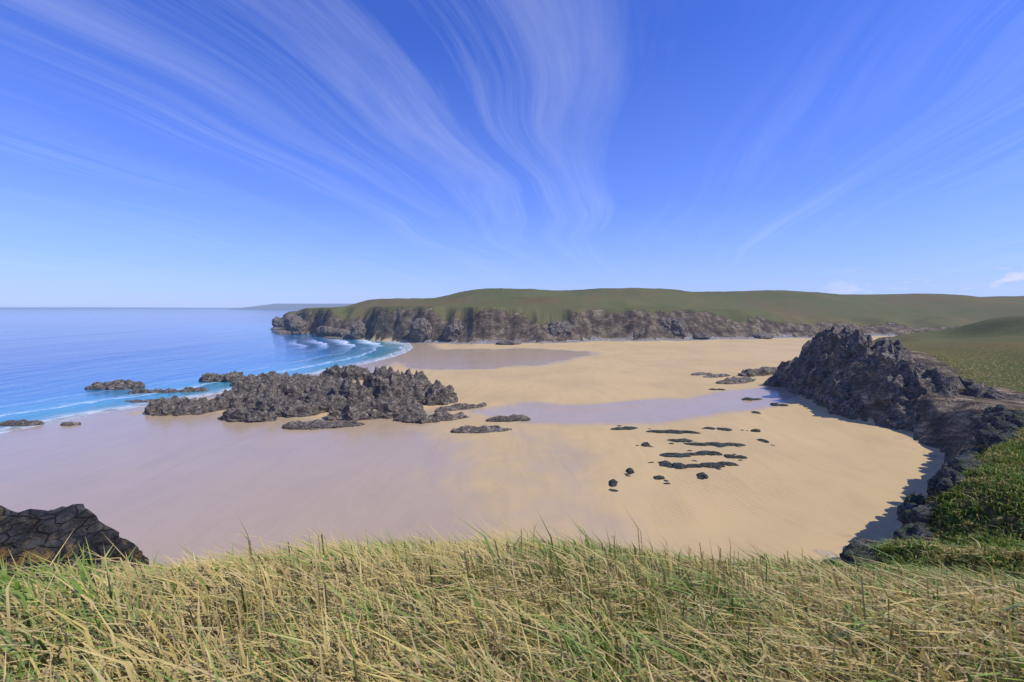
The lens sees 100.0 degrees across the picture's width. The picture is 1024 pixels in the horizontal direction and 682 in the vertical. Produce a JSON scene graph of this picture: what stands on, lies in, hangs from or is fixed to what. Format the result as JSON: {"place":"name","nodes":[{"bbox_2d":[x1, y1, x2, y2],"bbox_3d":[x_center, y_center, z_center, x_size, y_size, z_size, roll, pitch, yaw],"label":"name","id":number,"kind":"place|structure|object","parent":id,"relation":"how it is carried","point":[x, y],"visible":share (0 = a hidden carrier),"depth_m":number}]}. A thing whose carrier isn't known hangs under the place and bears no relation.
{"place":"outdoors","nodes":[
{"label":"outdoors","id":0,"kind":"place"},
{"bbox_2d":[0,308,412,433],"bbox_3d":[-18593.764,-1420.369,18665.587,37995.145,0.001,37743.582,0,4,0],"label":"sea","id":1,"kind":"structure","parent":0,"point":[54,362],"depth_m":207.44},
{"bbox_2d":[0,288,1023,581],"bbox_3d":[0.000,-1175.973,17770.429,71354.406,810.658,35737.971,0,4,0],"label":"ground","id":2,"kind":"structure","parent":0,"point":[814,478],"depth_m":62.46},
{"bbox_2d":[0,504,160,582],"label":"cliff rock","id":3,"kind":"object","parent":2,"relation":"on","point":[44,534],"visible":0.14,"depth_m":10.73},
{"bbox_2d":[0,364,530,432],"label":"beach rocks","id":4,"kind":"object","parent":2,"relation":"on","point":[336,392],"visible":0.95,"depth_m":88.66},
{"bbox_2d":[0,428,1023,681],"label":"grass","id":5,"kind":"structure","parent":2,"relation":"on","point":[494,608],"depth_m":2.77},
{"bbox_2d":[271,314,773,344],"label":"cliff crags","id":6,"kind":"structure","parent":2,"relation":"on","point":[420,330],"depth_m":268.58},
{"bbox_2d":[609,388,787,491],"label":"beach rocks","id":7,"kind":"object","parent":2,"relation":"on","point":[676,465],"visible":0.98,"depth_m":57.71},
{"bbox_2d":[691,325,1023,431],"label":"outcrop rocks","id":8,"kind":"object","parent":2,"relation":"on","point":[899,373],"visible":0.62,"depth_m":75.83},
{"bbox_2d":[839,404,1023,567],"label":"rocks","id":9,"kind":"object","parent":2,"relation":"on","point":[913,510],"visible":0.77,"depth_m":28.36},
{"bbox_2d":[1003,393,1023,399],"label":"tan outcrop rocks","id":10,"kind":"object","parent":2,"relation":"on","point":[1018,395],"visible":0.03,"depth_m":63.63},
{"bbox_2d":[0,0,1023,307],"label":"sky","id":11,"kind":"structure","parent":0,"point":[154,153]}
]}

